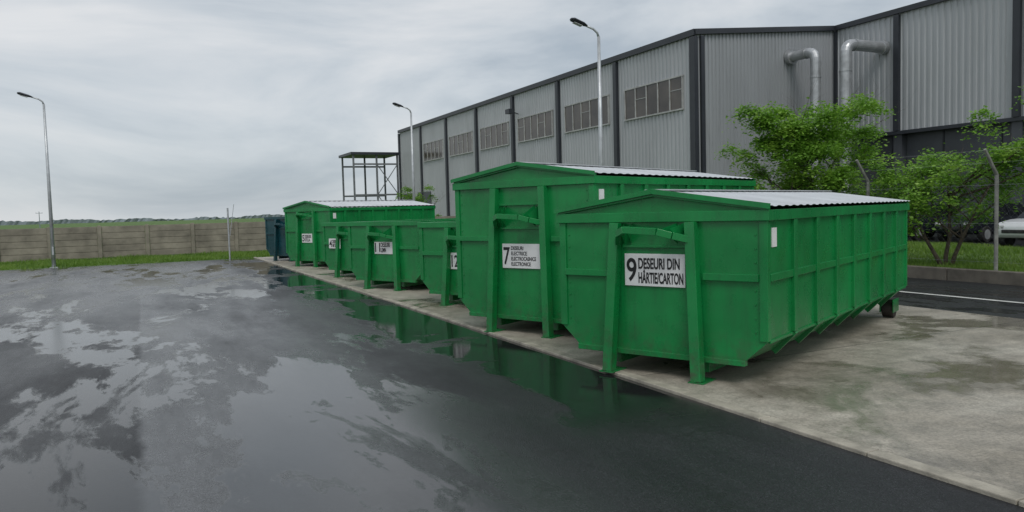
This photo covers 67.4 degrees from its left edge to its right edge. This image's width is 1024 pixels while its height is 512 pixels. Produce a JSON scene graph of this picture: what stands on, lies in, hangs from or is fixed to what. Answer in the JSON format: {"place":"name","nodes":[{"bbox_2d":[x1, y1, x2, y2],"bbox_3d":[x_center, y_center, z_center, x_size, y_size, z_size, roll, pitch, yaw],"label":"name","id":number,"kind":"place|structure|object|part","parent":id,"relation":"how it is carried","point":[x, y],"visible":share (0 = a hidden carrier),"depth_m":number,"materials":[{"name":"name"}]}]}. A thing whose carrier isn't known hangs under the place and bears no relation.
{"place":"outdoors","nodes":[
{"label":"outdoors","id":0,"kind":"place"},
{"bbox_2d":[0,0,924,221],"label":"sky","id":1,"kind":"structure","parent":0,"point":[155,109],"materials":[{"name":"grey"}]},
{"bbox_2d":[0,218,1018,505],"bbox_3d":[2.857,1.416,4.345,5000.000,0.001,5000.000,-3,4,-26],"label":"ground","id":2,"kind":"structure","parent":0,"point":[46,226],"depth_m":364.27,"materials":[{"name":"green plant"}]},
{"bbox_2d":[17,92,57,267],"bbox_3d":[-18.083,-2.861,29.287,0.988,6.681,0.280,-3,4,-26],"label":"street lamp","id":3,"kind":"object","parent":2,"relation":"on","point":[53,256],"visible":0.99,"depth_m":29.42,"materials":[{"name":"metal"}]},
{"bbox_2d":[0,214,284,224],"bbox_3d":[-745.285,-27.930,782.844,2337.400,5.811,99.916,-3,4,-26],"label":"distant treeline","id":4,"kind":"object","parent":2,"relation":"on","point":[61,221],"visible":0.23,"depth_m":875.83,"materials":[{"name":"green plant"}]},
{"bbox_2d":[0,216,455,261],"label":"concrete fence","id":5,"kind":"object","parent":2,"relation":"on","point":[70,243],"visible":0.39,"depth_m":36.16,"materials":[{"name":"grey concrete"}]},
{"bbox_2d":[339,152,399,207],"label":"steel canopy","id":6,"kind":"object","parent":2,"relation":"on","point":[364,155],"visible":0.78,"depth_m":76.14,"materials":[{"name":"grey metal"}]},
{"bbox_2d":[392,102,414,200],"bbox_3d":[-4.800,-3.543,34.677,0.988,6.681,0.280,-3,4,-26],"label":"street lamp","id":7,"kind":"object","parent":2,"relation":"on","point":[412,161],"visible":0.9,"depth_m":34.72,"materials":[{"name":"metal"}]},
{"bbox_2d":[395,179,444,216],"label":"shrub","id":8,"kind":"object","parent":2,"relation":"on","point":[408,196],"visible":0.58,"depth_m":49.82,"materials":[{"name":"green plant"}]},
{"bbox_2d":[0,239,1023,271],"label":"grass","id":9,"kind":"structure","parent":2,"relation":"on","point":[1003,265],"depth_m":25.10,"materials":[{"name":"green plant"}]},
{"bbox_2d":[0,258,1023,511],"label":"asphalt yard","id":10,"kind":"structure","parent":2,"relation":"on","point":[250,384],"depth_m":6.46,"materials":[{"name":"grey asphalt"}]},
{"bbox_2d":[227,204,233,259],"bbox_3d":[-11.684,-1.002,31.994,0.295,2.302,0.070,-3,4,-26],"label":"marker post","id":11,"kind":"object","parent":10,"relation":"on","point":[229,233],"visible":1,"depth_m":31.95,"materials":[{"name":"metal"}]},
{"bbox_2d":[253,257,1023,506],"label":"edge kerb","id":12,"kind":"structure","parent":2,"relation":"on","point":[994,491],"depth_m":5.99,"materials":[{"name":"concrete"}]},
{"bbox_2d":[398,0,1023,237],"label":"industrial hall","id":13,"kind":"structure","parent":2,"relation":"on","point":[669,102],"depth_m":37.20,"materials":[{"name":"grey metal"}]},
{"bbox_2d":[404,191,430,203],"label":"loading doors","id":14,"kind":"structure","parent":13,"relation":"in","point":[426,195],"depth_m":69.18,"materials":[{"name":"grey metal"}]},
{"bbox_2d":[424,77,681,160],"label":"window glass","id":15,"kind":"structure","parent":13,"relation":"in","point":[663,87],"depth_m":44.82,"materials":[{"name":"grey glass"}]},
{"bbox_2d":[423,74,683,161],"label":"window frames","id":16,"kind":"structure","parent":13,"relation":"in","point":[682,80],"depth_m":46.00,"materials":[{"name":"grey metal"}]},
{"bbox_2d":[784,48,821,185],"bbox_3d":[14.250,-5.519,37.401,0.740,9.270,1.895,-3,4,-26],"label":"exhaust duct","id":17,"kind":"object","parent":13,"relation":"attached to","point":[792,56],"visible":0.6,"depth_m":36.51,"materials":[{"name":"metal"}]},
{"bbox_2d":[839,38,889,192],"bbox_3d":[16.616,-5.545,36.346,2.905,9.320,0.640,-3,4,-26],"label":"exhaust duct","id":18,"kind":"object","parent":13,"relation":"attached to","point":[848,47],"visible":0.56,"depth_m":35.55,"materials":[{"name":"metal"}]},
{"bbox_2d":[714,48,921,193],"bbox_3d":[7.928,-2.545,20.709,4.974,5.715,4.334,-3,4,-26],"label":"tree","id":19,"kind":"object","parent":2,"relation":"on","point":[807,144],"visible":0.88,"depth_m":20.03,"materials":[{"name":"green plant"}]},
{"bbox_2d":[715,147,1023,269],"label":"wire fence","id":20,"kind":"object","parent":2,"relation":"on","point":[996,202],"visible":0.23,"depth_m":15.87,"materials":[{"name":"metal"}]},
{"bbox_2d":[837,171,936,221],"bbox_3d":[9.274,-1.162,19.195,2.548,3.041,2.166,-3,4,-26],"label":"shrub","id":21,"kind":"object","parent":2,"relation":"on","point":[861,191],"visible":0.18,"depth_m":19.16,"materials":[{"name":"green plant"}]},
{"bbox_2d":[851,86,1023,265],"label":"tree","id":22,"kind":"object","parent":2,"relation":"on","point":[1014,153],"visible":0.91,"depth_m":17.20,"materials":[{"name":"green plant"}]},
{"bbox_2d":[907,265,1023,285],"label":"roadside kerb wall","id":23,"kind":"structure","parent":2,"relation":"on","point":[977,275],"depth_m":15.91,"materials":[{"name":"concrete"}]},
{"bbox_2d":[907,246,1023,268],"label":"grass bank","id":24,"kind":"structure","parent":2,"relation":"on","point":[969,255],"depth_m":19.18,"materials":[{"name":"green plant"}]},
{"bbox_2d":[258,256,1023,493],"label":"concrete pavement","id":25,"kind":"structure","parent":0,"point":[942,389],"depth_m":7.43,"materials":[{"name":"grey concrete"}]},
{"bbox_2d":[264,217,292,261],"bbox_3d":[-7.371,-0.792,31.070,2.491,1.700,4.830,1,4,39],"label":"roll off container","id":26,"kind":"object","parent":25,"relation":"on","point":[275,237],"visible":0.29,"depth_m":29.64,"materials":[{"name":"blue metal"}]},
{"bbox_2d":[321,220,389,277],"bbox_3d":[-2.778,-0.314,22.705,2.450,1.500,5.530,1,4,40],"label":"roll off container","id":27,"kind":"object","parent":25,"relation":"on","point":[335,248],"visible":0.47,"depth_m":21.08,"materials":[{"name":"green metal"}]},
{"bbox_2d":[283,200,435,266],"bbox_3d":[-5.427,-0.893,27.575,2.568,2.217,5.135,1,4,39],"label":"roll off container","id":28,"kind":"object","parent":25,"relation":"on","point":[304,220],"visible":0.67,"depth_m":26.05,"materials":[{"name":"green metal"}]},
{"bbox_2d":[346,218,455,290],"bbox_3d":[-1.544,-0.150,19.084,2.450,1.540,4.930,1,4,38],"label":"roll off container","id":29,"kind":"object","parent":25,"relation":"on","point":[382,252],"visible":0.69,"depth_m":17.33,"materials":[{"name":"green metal"}]},
{"bbox_2d":[417,221,459,305],"bbox_3d":[0.823,-0.015,15.850,2.451,1.530,5.730,1,4,39],"label":"roll off container","id":30,"kind":"object","parent":25,"relation":"on","point":[438,257],"visible":0.22,"depth_m":14.27,"materials":[{"name":"green metal"}]},
{"bbox_2d":[450,162,755,338],"bbox_3d":[1.724,-0.268,12.580,2.508,2.377,5.635,1,4,39],"label":"roll off container","id":31,"kind":"object","parent":25,"relation":"on","point":[508,246],"visible":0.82,"depth_m":10.72,"materials":[{"name":"green metal"}]},
{"bbox_2d":[554,189,909,384],"bbox_3d":[3.122,0.101,9.842,2.407,1.892,5.885,1,4,39],"label":"roll off container","id":32,"kind":"object","parent":25,"relation":"on","point":[702,281],"visible":1,"depth_m":7.85,"materials":[{"name":"green metal"}]},
{"bbox_2d":[890,277,1023,318],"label":"asphalt road","id":33,"kind":"structure","parent":0,"point":[1014,293],"depth_m":13.51,"materials":[{"name":"grey asphalt"}]},
{"bbox_2d":[570,18,602,165],"bbox_3d":[2.049,-2.867,20.299,0.988,6.681,0.280,-3,4,-26],"label":"street lamp","id":34,"kind":"object","parent":33,"relation":"on","point":[577,22],"visible":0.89,"depth_m":20.32,"materials":[{"name":"metal"}]},
{"bbox_2d":[899,291,1023,302],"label":"road marking","id":35,"kind":"object","parent":33,"relation":"on","point":[962,297],"depth_m":13.39,"materials":[{"name":"white paint"}]},
{"bbox_2d":[907,236,1023,247],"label":"parking area pavement","id":36,"kind":"structure","parent":0,"point":[1019,242],"depth_m":30.69,"materials":[{"name":"grey asphalt"}]},
{"bbox_2d":[907,204,967,240],"bbox_3d":[17.528,-1.449,32.750,4.275,1.460,1.820,-3,4,-24],"label":"parked car","id":37,"kind":"object","parent":36,"relation":"on","point":[930,226],"visible":0.26,"depth_m":31.74,"materials":[{"name":"paint"}]},
{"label":"windows","id":38,"kind":"part","parent":37,"relation":"part of","materials":[{"name":"black glass"}]},
{"bbox_2d":[935,203,1023,242],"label":"parked car","id":39,"kind":"object","parent":36,"relation":"on","point":[987,232],"visible":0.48,"depth_m":29.68,"materials":[{"name":"paint"}]},
{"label":"windows","id":40,"kind":"part","parent":39,"relation":"part of","materials":[{"name":"black glass"}]},
{"bbox_2d":[998,212,1023,246],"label":"parked car","id":41,"kind":"object","parent":36,"relation":"on","point":[1010,231],"visible":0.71,"depth_m":25.52,"materials":[{"name":"white paint"}]},
{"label":"windows","id":42,"kind":"part","parent":41,"relation":"part of","materials":[{"name":"black glass"}]}
]}

